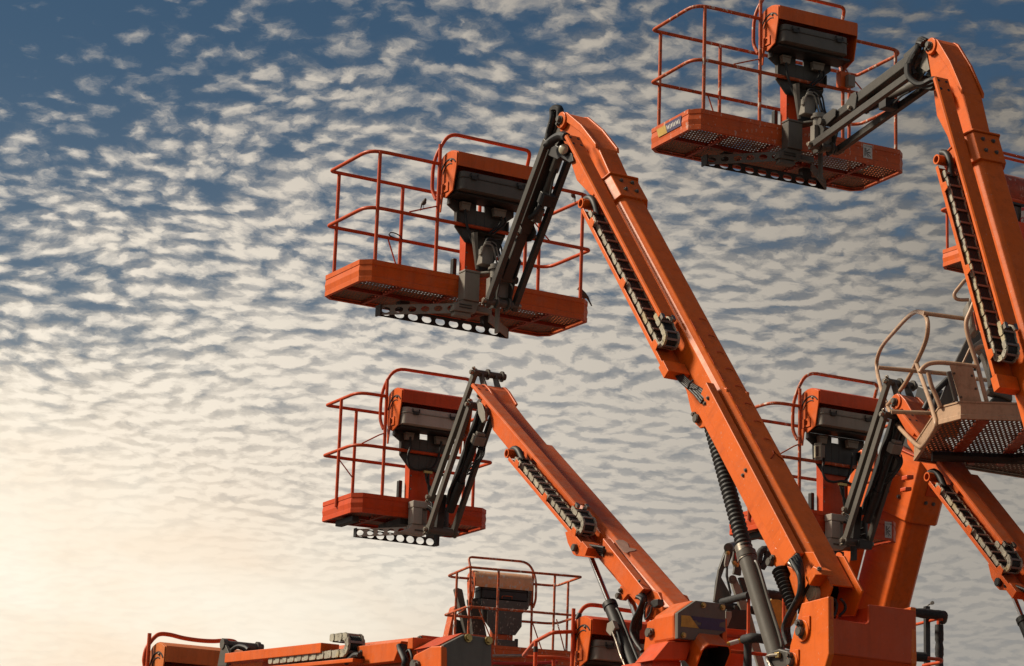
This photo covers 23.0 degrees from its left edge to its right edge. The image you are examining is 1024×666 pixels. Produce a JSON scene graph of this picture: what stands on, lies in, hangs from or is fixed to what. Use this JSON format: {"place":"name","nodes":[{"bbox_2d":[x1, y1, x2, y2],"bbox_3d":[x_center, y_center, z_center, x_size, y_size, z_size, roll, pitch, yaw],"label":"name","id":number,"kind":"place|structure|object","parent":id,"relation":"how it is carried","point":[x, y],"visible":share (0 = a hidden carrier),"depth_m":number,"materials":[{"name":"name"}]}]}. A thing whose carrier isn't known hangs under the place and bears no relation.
{"place":"outdoors","nodes":[
{"label":"outdoors","id":0,"kind":"place"},
{"bbox_2d":[0,0,1023,665],"label":"sky","id":1,"kind":"structure","parent":0,"point":[174,351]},
{"label":"ground","id":2,"kind":"structure","parent":0,"visible":0},
{"bbox_2d":[142,632,492,665],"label":"boom lift","id":3,"kind":"object","parent":2,"relation":"on","point":[461,649],"visible":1,"depth_m":18.63,"materials":[{"name":"orange paint"}]},
{"bbox_2d":[443,556,581,665],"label":"boom lift","id":4,"kind":"object","parent":2,"relation":"on","point":[500,603],"visible":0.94,"depth_m":35.16,"materials":[{"name":"orange paint"}]},
{"bbox_2d":[322,366,730,665],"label":"boom lift","id":5,"kind":"object","parent":2,"relation":"on","point":[682,629],"visible":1,"depth_m":24.58,"materials":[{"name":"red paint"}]},
{"bbox_2d":[522,603,649,665],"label":"boom lift","id":6,"kind":"object","parent":2,"relation":"on","point":[593,643],"visible":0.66,"depth_m":22.25,"materials":[{"name":"orange paint"}]},
{"bbox_2d":[325,104,916,665],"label":"boom lift","id":7,"kind":"object","parent":2,"relation":"on","point":[821,590],"visible":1,"depth_m":20.84,"materials":[{"name":"orange paint"}]},
{"bbox_2d":[420,198,426,210],"bbox_3d":[-0.816,-1.187,23.228,0.053,0.126,0.044,15,-19,-42],"label":"bird","id":8,"kind":"object","parent":7,"relation":"on","point":[423,203],"visible":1,"depth_m":23.22},
{"bbox_2d":[577,287,591,305],"bbox_3d":[0.693,-0.352,24.071,0.156,0.182,0.067,2,-14,0],"label":"bird","id":9,"kind":"object","parent":7,"relation":"on","point":[585,295],"visible":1,"depth_m":24.07},
{"bbox_2d":[713,541,947,665],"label":"boom lift","id":10,"kind":"object","parent":2,"relation":"on","point":[743,645],"visible":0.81,"depth_m":28.67,"materials":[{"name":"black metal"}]},
{"bbox_2d":[651,0,1023,426],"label":"boom lift","id":11,"kind":"object","parent":2,"relation":"on","point":[986,229],"visible":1,"depth_m":23.67,"materials":[{"name":"orange paint"}]},
{"bbox_2d":[729,372,1023,637],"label":"boom lift","id":12,"kind":"object","parent":2,"relation":"on","point":[982,517],"visible":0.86,"depth_m":24.76,"materials":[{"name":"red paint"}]},
{"bbox_2d":[836,278,1023,608],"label":"boom lift","id":13,"kind":"object","parent":2,"relation":"on","point":[888,575],"visible":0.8,"depth_m":23.59,"materials":[{"name":"beige paint"}]},
{"bbox_2d":[941,151,1023,273],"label":"boom lift","id":14,"kind":"object","parent":2,"relation":"on","point":[951,260],"visible":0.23,"depth_m":29.43,"materials":[{"name":"orange paint"}]}
]}

